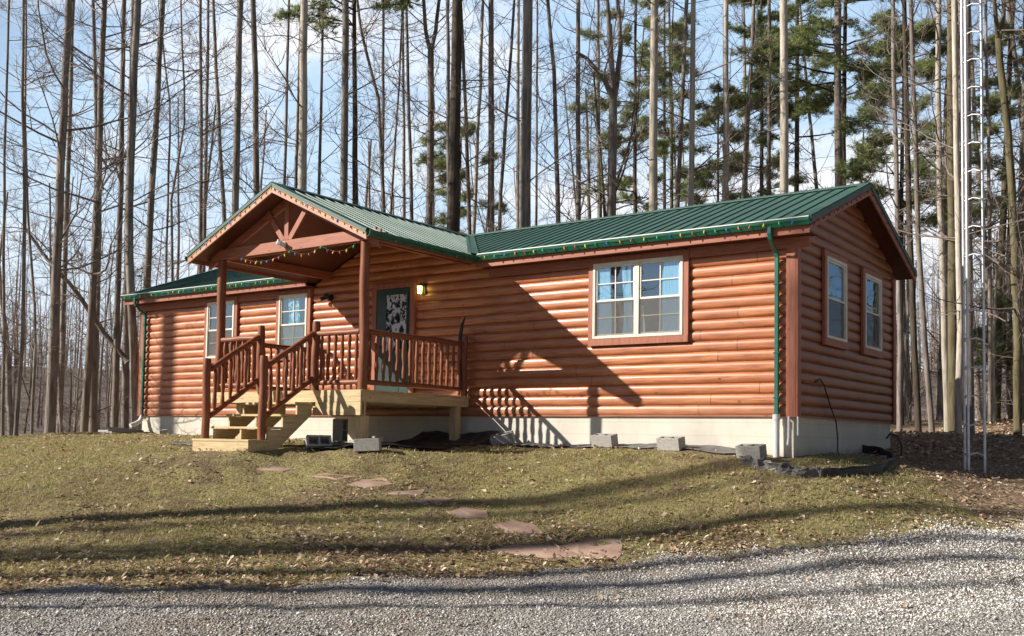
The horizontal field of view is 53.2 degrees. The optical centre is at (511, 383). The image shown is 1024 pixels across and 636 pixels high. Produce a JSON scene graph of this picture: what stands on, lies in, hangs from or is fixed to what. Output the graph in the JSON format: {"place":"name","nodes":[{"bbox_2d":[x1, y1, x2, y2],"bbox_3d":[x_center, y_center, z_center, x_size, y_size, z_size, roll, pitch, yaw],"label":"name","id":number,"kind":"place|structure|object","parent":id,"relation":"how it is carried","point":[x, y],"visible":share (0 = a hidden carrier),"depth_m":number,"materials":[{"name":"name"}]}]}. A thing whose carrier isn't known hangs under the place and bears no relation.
{"place":"outdoors","nodes":[
{"label":"outdoors","id":0,"kind":"place"},
{"bbox_2d":[0,0,1022,371],"label":"sky","id":1,"kind":"structure","parent":0,"point":[313,68],"materials":[{"name":"blue"}]},
{"bbox_2d":[0,366,1023,595],"bbox_3d":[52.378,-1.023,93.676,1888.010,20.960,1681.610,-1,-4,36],"label":"ground","id":2,"kind":"structure","parent":0,"point":[233,464],"depth_m":13.48,"materials":[{"name":"green plant"}]},
{"bbox_2d":[0,237,76,435],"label":"bare tree","id":3,"kind":"object","parent":2,"relation":"on","point":[10,410],"visible":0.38,"depth_m":39.29,"materials":[{"name":"grey plant"}]},
{"bbox_2d":[0,0,83,436],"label":"bare tree","id":4,"kind":"object","parent":2,"relation":"on","point":[4,359],"visible":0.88,"depth_m":23.98,"materials":[{"name":"grey plant"}]},
{"bbox_2d":[1,160,85,432],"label":"bare tree","id":5,"kind":"object","parent":2,"relation":"on","point":[59,413],"visible":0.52,"depth_m":28.65,"materials":[{"name":"grey plant"}]},
{"bbox_2d":[0,0,103,434],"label":"bare tree","id":6,"kind":"object","parent":2,"relation":"on","point":[34,318],"visible":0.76,"depth_m":24.99,"materials":[{"name":"brown plant"}]},
{"bbox_2d":[0,0,104,435],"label":"bare tree","id":7,"kind":"object","parent":2,"relation":"on","point":[22,344],"visible":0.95,"depth_m":22.97,"materials":[{"name":"grey plant"}]},
{"bbox_2d":[0,0,139,432],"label":"bare tree","id":8,"kind":"object","parent":2,"relation":"on","point":[65,259],"visible":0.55,"depth_m":28.96,"materials":[{"name":"grey plant"}]},
{"bbox_2d":[12,0,145,432],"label":"bare tree","id":9,"kind":"object","parent":2,"relation":"on","point":[93,427],"visible":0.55,"depth_m":27.98,"materials":[{"name":"brown plant"}]},
{"bbox_2d":[27,31,142,409],"bbox_3d":[-12.472,-6.921,30.830,3.825,20.497,4.075,1,-3,-9],"label":"bare tree","id":10,"kind":"object","parent":2,"relation":"on","point":[98,297],"visible":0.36,"depth_m":30.95,"materials":[{"name":"brown plant"}]},
{"bbox_2d":[0,0,213,433],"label":"bare tree","id":11,"kind":"object","parent":2,"relation":"on","point":[52,378],"visible":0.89,"depth_m":24.93,"materials":[{"name":"grey plant"}]},
{"bbox_2d":[0,0,213,431],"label":"bare tree","id":12,"kind":"object","parent":2,"relation":"on","point":[85,408],"visible":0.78,"depth_m":25.93,"materials":[{"name":"grey plant"}]},
{"bbox_2d":[0,184,129,364],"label":"leaning tree","id":13,"kind":"object","parent":12,"relation":"on","point":[120,352],"visible":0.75,"depth_m":26.50,"materials":[{"name":"grey plant"}]},
{"bbox_2d":[42,1,202,428],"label":"bare tree","id":14,"kind":"object","parent":2,"relation":"on","point":[125,402],"visible":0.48,"depth_m":29.93,"materials":[{"name":"brown plant"}]},
{"bbox_2d":[28,0,219,429],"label":"bare tree","id":15,"kind":"object","parent":2,"relation":"on","point":[130,280],"visible":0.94,"depth_m":24.43,"materials":[{"name":"brown plant"}]},
{"bbox_2d":[49,0,212,426],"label":"bare tree","id":16,"kind":"object","parent":2,"relation":"on","point":[116,357],"visible":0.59,"depth_m":26.94,"materials":[{"name":"brown plant"}]},
{"bbox_2d":[73,0,254,429],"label":"bare tree","id":17,"kind":"object","parent":2,"relation":"on","point":[150,207],"visible":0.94,"depth_m":26.95,"materials":[{"name":"brown plant"}]},
{"bbox_2d":[69,0,282,354],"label":"bare tree","id":18,"kind":"object","parent":2,"relation":"on","point":[172,194],"visible":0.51,"depth_m":29.99,"materials":[{"name":"brown plant"}]},
{"bbox_2d":[99,2,252,358],"bbox_3d":[-10.674,-6.684,31.708,5.269,20.341,5.378,1,-3,-2],"label":"bare tree","id":19,"kind":"object","parent":2,"relation":"on","point":[167,222],"visible":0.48,"depth_m":31.96,"materials":[{"name":"brown plant"}]},
{"bbox_2d":[125,0,277,335],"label":"bare tree","id":20,"kind":"object","parent":2,"relation":"on","point":[201,207],"visible":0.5,"depth_m":32.95,"materials":[{"name":"grey plant"}]},
{"bbox_2d":[154,76,249,273],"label":"bare tree","id":21,"kind":"object","parent":2,"relation":"on","point":[211,147],"visible":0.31,"depth_m":66.42,"materials":[{"name":"grey plant"}]},
{"bbox_2d":[137,0,267,317],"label":"bare tree","id":22,"kind":"object","parent":2,"relation":"on","point":[205,145],"visible":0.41,"depth_m":34.94,"materials":[{"name":"grey plant"}]},
{"bbox_2d":[165,0,282,241],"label":"bare tree","id":23,"kind":"object","parent":2,"relation":"on","point":[223,202],"visible":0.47,"depth_m":33.96,"materials":[{"name":"grey plant"}]},
{"bbox_2d":[204,0,285,215],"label":"bare tree","id":24,"kind":"object","parent":2,"relation":"on","point":[236,148],"visible":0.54,"depth_m":27.95,"materials":[{"name":"grey plant"}]},
{"bbox_2d":[189,0,310,199],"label":"bare tree","id":25,"kind":"object","parent":2,"relation":"on","point":[256,179],"visible":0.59,"depth_m":29.93,"materials":[{"name":"grey plant"}]},
{"bbox_2d":[179,0,338,204],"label":"bare tree","id":26,"kind":"object","parent":2,"relation":"on","point":[295,168],"visible":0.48,"depth_m":30.97,"materials":[{"name":"grey plant"}]},
{"bbox_2d":[205,0,328,193],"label":"bare tree","id":27,"kind":"object","parent":2,"relation":"on","point":[286,117],"visible":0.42,"depth_m":32.95,"materials":[{"name":"grey plant"}]},
{"bbox_2d":[219,0,365,190],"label":"bare tree","id":28,"kind":"object","parent":2,"relation":"on","point":[302,146],"visible":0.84,"depth_m":26.90,"materials":[{"name":"grey plant"}]},
{"bbox_2d":[279,0,399,198],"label":"bare tree","id":29,"kind":"object","parent":2,"relation":"on","point":[320,128],"visible":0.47,"depth_m":31.95,"materials":[{"name":"grey plant"}]},
{"bbox_2d":[265,0,418,204],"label":"pine tree","id":30,"kind":"object","parent":2,"relation":"on","point":[401,5],"visible":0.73,"depth_m":30.92,"materials":[{"name":"plant"}]},
{"bbox_2d":[265,0,448,201],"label":"bare tree","id":31,"kind":"object","parent":2,"relation":"on","point":[344,195],"visible":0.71,"depth_m":27.93,"materials":[{"name":"grey plant"}]},
{"bbox_2d":[283,0,433,210],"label":"bare tree","id":32,"kind":"object","parent":2,"relation":"on","point":[383,82],"visible":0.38,"depth_m":33.95,"materials":[{"name":"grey plant"}]},
{"bbox_2d":[307,0,439,221],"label":"bare tree","id":33,"kind":"object","parent":2,"relation":"on","point":[380,128],"visible":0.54,"depth_m":31.97,"materials":[{"name":"grey plant"}]},
{"bbox_2d":[313,0,475,223],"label":"bare tree","id":34,"kind":"object","parent":2,"relation":"on","point":[410,144],"visible":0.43,"depth_m":32.96,"materials":[{"name":"grey plant"}]},
{"bbox_2d":[307,0,483,213],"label":"bare tree","id":35,"kind":"object","parent":2,"relation":"on","point":[393,170],"visible":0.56,"depth_m":30.95,"materials":[{"name":"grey plant"}]},
{"bbox_2d":[298,431,499,449],"bbox_3d":[-1.810,0.923,16.853,1.752,0.360,3.056,-1,-4,36],"label":"landscape fabric","id":36,"kind":"object","parent":2,"relation":"on","point":[428,439],"visible":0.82,"depth_m":17.28,"materials":[{"name":"black fabric"}]},
{"bbox_2d":[333,0,478,231],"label":"bare tree","id":37,"kind":"object","parent":2,"relation":"on","point":[403,192],"visible":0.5,"depth_m":33.98,"materials":[{"name":"grey plant"}]},
{"bbox_2d":[357,0,483,225],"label":"bare tree","id":38,"kind":"object","parent":2,"relation":"on","point":[429,135],"visible":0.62,"depth_m":30.90,"materials":[{"name":"grey plant"}]},
{"bbox_2d":[382,0,514,223],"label":"bare tree","id":39,"kind":"object","parent":2,"relation":"on","point":[447,81],"visible":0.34,"depth_m":28.97,"materials":[{"name":"grey plant"}]},
{"bbox_2d":[384,0,522,234],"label":"bare tree","id":40,"kind":"object","parent":2,"relation":"on","point":[476,184],"visible":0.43,"depth_m":31.96,"materials":[{"name":"grey plant"}]},
{"bbox_2d":[389,0,521,232],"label":"bare tree","id":41,"kind":"object","parent":2,"relation":"on","point":[454,152],"visible":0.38,"depth_m":26.87,"materials":[{"name":"brown plant"}]},
{"bbox_2d":[413,120,509,233],"bbox_3d":[-1.806,-3.335,36.040,3.840,12.004,4.420,-1,-4,36],"label":"pine tree","id":42,"kind":"object","parent":2,"relation":"on","point":[440,157],"visible":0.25,"depth_m":35.81,"materials":[{"name":"green plant"}]},
{"bbox_2d":[414,3,517,234],"bbox_3d":[-2.114,-7.950,30.860,5.809,19.684,4.287,0,-3,9],"label":"bare tree","id":43,"kind":"object","parent":2,"relation":"on","point":[467,160],"visible":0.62,"depth_m":30.94,"materials":[{"name":"grey plant"}]},
{"bbox_2d":[413,0,568,231],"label":"bare tree","id":44,"kind":"object","parent":2,"relation":"on","point":[491,134],"visible":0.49,"depth_m":30.91,"materials":[{"name":"grey plant"}]},
{"bbox_2d":[0,184,1011,429],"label":"distant woods","id":45,"kind":"object","parent":2,"relation":"on","point":[107,307],"visible":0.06,"depth_m":87.52,"materials":[{"name":"brown plant"}]},
{"bbox_2d":[0,313,1012,432],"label":"undergrowth","id":46,"kind":"object","parent":2,"relation":"on","point":[912,411],"visible":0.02,"depth_m":53.50,"materials":[{"name":"brown plant"}]},
{"bbox_2d":[450,0,565,230],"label":"bare tree","id":47,"kind":"object","parent":2,"relation":"on","point":[504,132],"visible":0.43,"depth_m":31.95,"materials":[{"name":"grey plant"}]},
{"bbox_2d":[460,0,561,232],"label":"bare tree","id":48,"kind":"object","parent":2,"relation":"on","point":[517,89],"visible":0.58,"depth_m":28.94,"materials":[{"name":"grey plant"}]},
{"bbox_2d":[0,430,1023,618],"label":"fallen leaves","id":49,"kind":"object","parent":2,"relation":"on","point":[108,580],"visible":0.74,"depth_m":12.09,"materials":[{"name":"brown plant"}]},
{"bbox_2d":[120,181,916,457],"bbox_3d":[-1.917,-0.655,19.816,16.396,5.179,9.365,-1,-4,36],"label":"log cabin","id":50,"kind":"object","parent":2,"relation":"on","point":[733,336],"visible":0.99,"depth_m":17.00,"materials":[{"name":"brown wood"}]},
{"bbox_2d":[203,296,238,363],"bbox_3d":[-6.332,-1.161,22.217,1.099,1.436,0.063,-1,-4,36],"label":"window","id":51,"kind":"structure","parent":50,"relation":"in","point":[232,304],"depth_m":22.36,"materials":[{"name":"glass"}]},
{"bbox_2d":[275,288,311,360],"bbox_3d":[-4.470,-1.202,20.876,1.024,1.436,0.063,-1,-4,36],"label":"window","id":52,"kind":"structure","parent":50,"relation":"in","point":[293,307],"depth_m":20.91,"materials":[{"name":"glass"}]},
{"bbox_2d":[370,281,417,392],"bbox_3d":[-2.249,-0.821,19.237,1.090,2.162,0.137,-1,-4,36],"label":"door","id":53,"kind":"structure","parent":50,"relation":"in","point":[394,309],"depth_m":19.22,"materials":[{"name":"metal"}]},
{"bbox_2d":[588,249,689,346],"bbox_3d":[1.987,-1.343,16.222,1.799,1.436,0.063,-1,-4,36],"label":"window","id":54,"kind":"structure","parent":50,"relation":"in","point":[637,298],"depth_m":16.19,"materials":[{"name":"glass"}]},
{"bbox_2d":[822,249,848,349],"bbox_3d":[5.082,-1.302,16.038,0.063,1.468,1.120,-1,-4,36],"label":"window","id":55,"kind":"structure","parent":50,"relation":"in","point":[834,267],"depth_m":16.04,"materials":[{"name":"glass"}]},
{"bbox_2d":[861,267,882,358],"bbox_3d":[6.204,-1.202,17.591,0.063,1.468,1.122,-1,-4,36],"label":"window","id":56,"kind":"structure","parent":50,"relation":"in","point":[871,282],"depth_m":17.61,"materials":[{"name":"glass"}]},
{"bbox_2d":[441,0,607,227],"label":"bare tree","id":57,"kind":"object","parent":2,"relation":"on","point":[525,179],"visible":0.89,"depth_m":25.88,"materials":[{"name":"grey plant"}]},
{"bbox_2d":[491,544,584,558],"bbox_3d":[0.302,1.986,11.986,1.163,0.167,0.459,1,-3,2],"label":"flagstone","id":58,"kind":"object","parent":2,"relation":"on","point":[539,550],"visible":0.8,"depth_m":11.95,"materials":[{"name":"stone"}]},
{"bbox_2d":[476,0,604,222],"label":"bare tree","id":59,"kind":"object","parent":2,"relation":"on","point":[555,122],"visible":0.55,"depth_m":30.95,"materials":[{"name":"plant"}]},
{"bbox_2d":[498,0,602,225],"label":"bare tree","id":60,"kind":"object","parent":2,"relation":"on","point":[536,160],"visible":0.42,"depth_m":33.96,"materials":[{"name":"grey plant"}]},
{"bbox_2d":[538,0,620,221],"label":"bare tree","id":61,"kind":"object","parent":2,"relation":"on","point":[599,212],"visible":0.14,"depth_m":38.28,"materials":[{"name":"plant"}]},
{"bbox_2d":[559,538,621,559],"bbox_3d":[0.920,1.961,12.026,0.759,0.244,0.563,0,-3,9],"label":"flagstone","id":62,"kind":"object","parent":2,"relation":"on","point":[613,548],"visible":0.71,"depth_m":12.02,"materials":[{"name":"stone"}]},
{"bbox_2d":[550,0,641,221],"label":"bare tree","id":63,"kind":"object","parent":2,"relation":"on","point":[578,196],"visible":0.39,"depth_m":30.94,"materials":[{"name":"grey plant"}]},
{"bbox_2d":[479,0,718,221],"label":"bare tree","id":64,"kind":"object","parent":2,"relation":"on","point":[611,86],"visible":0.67,"depth_m":28.90,"materials":[{"name":"grey plant"}]},
{"bbox_2d":[480,442,735,453],"bbox_3d":[1.443,0.998,16.275,5.002,0.151,0.434,-1,-4,36],"label":"landscape fabric","id":65,"kind":"object","parent":2,"relation":"on","point":[719,449],"visible":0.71,"depth_m":15.74,"materials":[{"name":"grey fabric"}]},
{"bbox_2d":[540,30,701,218],"bbox_3d":[3.415,-4.971,33.639,5.418,13.715,3.855,1,-3,4],"label":"pine tree","id":66,"kind":"object","parent":2,"relation":"on","point":[602,179],"visible":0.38,"depth_m":33.88,"materials":[{"name":"green plant"}]},
{"bbox_2d":[547,0,714,214],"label":"bare tree","id":67,"kind":"object","parent":2,"relation":"on","point":[628,145],"visible":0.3,"depth_m":33.77,"materials":[{"name":"brown plant"}]},
{"bbox_2d":[566,0,698,212],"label":"pine tree","id":68,"kind":"object","parent":2,"relation":"on","point":[663,143],"visible":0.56,"depth_m":36.95,"materials":[{"name":"green plant"}]},
{"bbox_2d":[584,0,713,210],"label":"bare tree","id":69,"kind":"object","parent":2,"relation":"on","point":[653,146],"visible":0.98,"depth_m":25.91,"materials":[{"name":"brown plant"}]},
{"bbox_2d":[602,0,708,208],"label":"pine tree","id":70,"kind":"object","parent":2,"relation":"on","point":[643,119],"visible":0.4,"depth_m":39.84,"materials":[{"name":"green plant"}]},
{"bbox_2d":[617,0,711,209],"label":"pine tree","id":71,"kind":"object","parent":2,"relation":"on","point":[671,153],"visible":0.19,"depth_m":39.33,"materials":[{"name":"green plant"}]},
{"bbox_2d":[630,0,764,206],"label":"bare tree","id":72,"kind":"object","parent":2,"relation":"on","point":[680,140],"visible":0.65,"depth_m":30.93,"materials":[{"name":"plant"}]},
{"bbox_2d":[600,0,798,205],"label":"pine tree","id":73,"kind":"object","parent":2,"relation":"on","point":[691,119],"visible":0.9,"depth_m":27.93,"materials":[{"name":"green plant"}]},
{"bbox_2d":[673,82,758,204],"bbox_3d":[8.248,-4.946,39.704,4.423,13.855,3.420,-1,-4,36],"label":"pine tree","id":74,"kind":"object","parent":2,"relation":"on","point":[700,151],"visible":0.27,"depth_m":39.60,"materials":[{"name":"green plant"}]},
{"bbox_2d":[658,0,778,200],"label":"pine tree","id":75,"kind":"object","parent":2,"relation":"on","point":[726,87],"visible":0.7,"depth_m":27.93,"materials":[{"name":"green plant"}]},
{"bbox_2d":[686,0,805,204],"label":"bare tree","id":76,"kind":"object","parent":2,"relation":"on","point":[768,139],"visible":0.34,"depth_m":30.96,"materials":[{"name":"plant"}]},
{"bbox_2d":[676,0,833,201],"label":"pine tree","id":77,"kind":"object","parent":2,"relation":"on","point":[746,138],"visible":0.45,"depth_m":29.94,"materials":[{"name":"plant"}]},
{"bbox_2d":[700,0,818,195],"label":"pine tree","id":78,"kind":"object","parent":2,"relation":"on","point":[758,19],"visible":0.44,"depth_m":33.85,"materials":[{"name":"green plant"}]},
{"bbox_2d":[740,455,819,477],"bbox_3d":[3.639,1.145,13.969,1.114,0.313,0.217,-1,-3,28],"label":"landscape fabric","id":79,"kind":"object","parent":2,"relation":"on","point":[788,468],"visible":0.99,"depth_m":13.89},
{"bbox_2d":[704,0,869,193],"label":"pine tree","id":80,"kind":"object","parent":2,"relation":"on","point":[784,151],"visible":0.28,"depth_m":25.92,"materials":[{"name":"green plant"}]},
{"bbox_2d":[715,0,885,191],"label":"pine tree","id":81,"kind":"object","parent":2,"relation":"on","point":[756,86],"visible":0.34,"depth_m":32.80,"materials":[{"name":"green plant"}]},
{"bbox_2d":[729,0,935,184],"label":"pine tree","id":82,"kind":"object","parent":2,"relation":"on","point":[822,99],"visible":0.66,"depth_m":28.85,"materials":[{"name":"green plant"}]},
{"bbox_2d":[789,0,905,207],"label":"pine tree","id":83,"kind":"object","parent":2,"relation":"on","point":[838,93],"visible":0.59,"depth_m":27.91,"materials":[{"name":"plant"}]},
{"bbox_2d":[820,445,893,477],"bbox_3d":[5.225,1.149,15.492,1.047,0.510,3.987,0,-3,20],"label":"garden edging","id":84,"kind":"object","parent":2,"relation":"on","point":[854,470],"visible":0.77,"depth_m":14.08,"materials":[{"name":"black plastic"}]},
{"bbox_2d":[826,0,977,431],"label":"bare tree","id":85,"kind":"object","parent":2,"relation":"on","point":[899,425],"visible":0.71,"depth_m":23.99,"materials":[{"name":"grey plant"}]},
{"bbox_2d":[830,6,990,425],"bbox_3d":[10.183,-4.745,26.694,4.160,11.957,4.015,-1,-4,36],"label":"pine tree","id":86,"kind":"object","parent":2,"relation":"on","point":[854,166],"visible":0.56,"depth_m":26.83,"materials":[{"name":"green plant"}]},
{"bbox_2d":[820,0,1023,433],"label":"pine tree","id":87,"kind":"object","parent":2,"relation":"on","point":[915,371],"visible":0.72,"depth_m":22.96,"materials":[{"name":"green plant"}]},
{"bbox_2d":[830,0,1023,434],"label":"bare tree","id":88,"kind":"object","parent":2,"relation":"on","point":[959,346],"visible":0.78,"depth_m":20.48,"materials":[{"name":"brown plant"}]},
{"bbox_2d":[839,0,1023,432],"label":"bare tree","id":89,"kind":"object","parent":2,"relation":"on","point":[930,410],"visible":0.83,"depth_m":22.46,"materials":[{"name":"grey plant"}]},
{"bbox_2d":[884,0,989,433],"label":"bare tree","id":90,"kind":"object","parent":2,"relation":"on","point":[943,289],"visible":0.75,"depth_m":22.95,"materials":[{"name":"brown plant"}]},
{"bbox_2d":[858,0,1023,434],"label":"bare tree","id":91,"kind":"object","parent":2,"relation":"on","point":[971,342],"visible":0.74,"depth_m":20.94,"materials":[{"name":"grey plant"}]},
{"bbox_2d":[868,1,1013,420],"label":"bare tree","id":92,"kind":"object","parent":2,"relation":"on","point":[939,410],"visible":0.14,"depth_m":34.10,"materials":[{"name":"plant"}]},
{"bbox_2d":[888,0,1023,434],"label":"bare tree","id":93,"kind":"object","parent":2,"relation":"on","point":[1017,286],"visible":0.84,"depth_m":20.94,"materials":[{"name":"brown plant"}]},
{"bbox_2d":[906,0,1023,419],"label":"bare tree","id":94,"kind":"object","parent":2,"relation":"on","point":[1021,227],"visible":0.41,"depth_m":29.37,"materials":[{"name":"plant"}]},
{"bbox_2d":[916,0,1017,381],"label":"bare tree","id":95,"kind":"object","parent":2,"relation":"on","point":[973,93],"visible":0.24,"depth_m":32.84,"materials":[{"name":"brown plant"}]},
{"bbox_2d":[915,0,1023,423],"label":"bare tree","id":96,"kind":"object","parent":2,"relation":"on","point":[990,366],"visible":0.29,"depth_m":26.97,"materials":[{"name":"plant"}]},
{"bbox_2d":[960,0,985,472],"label":"antenna tower","id":97,"kind":"structure","parent":2,"relation":"on","point":[965,227],"depth_m":15.98,"materials":[{"name":"metal"}]},
{"bbox_2d":[931,0,1023,419],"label":"bare tree","id":98,"kind":"object","parent":2,"relation":"on","point":[998,381],"visible":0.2,"depth_m":32.14,"materials":[{"name":"brown plant"}]},
{"bbox_2d":[947,0,1023,432],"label":"bare tree","id":99,"kind":"object","parent":2,"relation":"on","point":[952,336],"visible":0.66,"depth_m":21.93,"materials":[{"name":"brown plant"}]},
{"bbox_2d":[960,17,1022,418],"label":"pine tree","id":100,"kind":"object","parent":2,"relation":"on","point":[996,99],"visible":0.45,"depth_m":31.91,"materials":[{"name":"green plant"}]},
{"bbox_2d":[962,147,1023,421],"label":"bare tree","id":101,"kind":"object","parent":2,"relation":"on","point":[994,409],"visible":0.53,"depth_m":27.78,"materials":[{"name":"brown plant"}]},
{"bbox_2d":[973,261,1023,418],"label":"hemlock tree","id":102,"kind":"object","parent":2,"relation":"on","point":[1008,364],"visible":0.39,"depth_m":29.98,"materials":[{"name":"green plant"}]},
{"bbox_2d":[0,509,1023,635],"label":"driveway","id":103,"kind":"structure","parent":0,"point":[626,574],"depth_m":9.82,"materials":[{"name":"grey gravel"}]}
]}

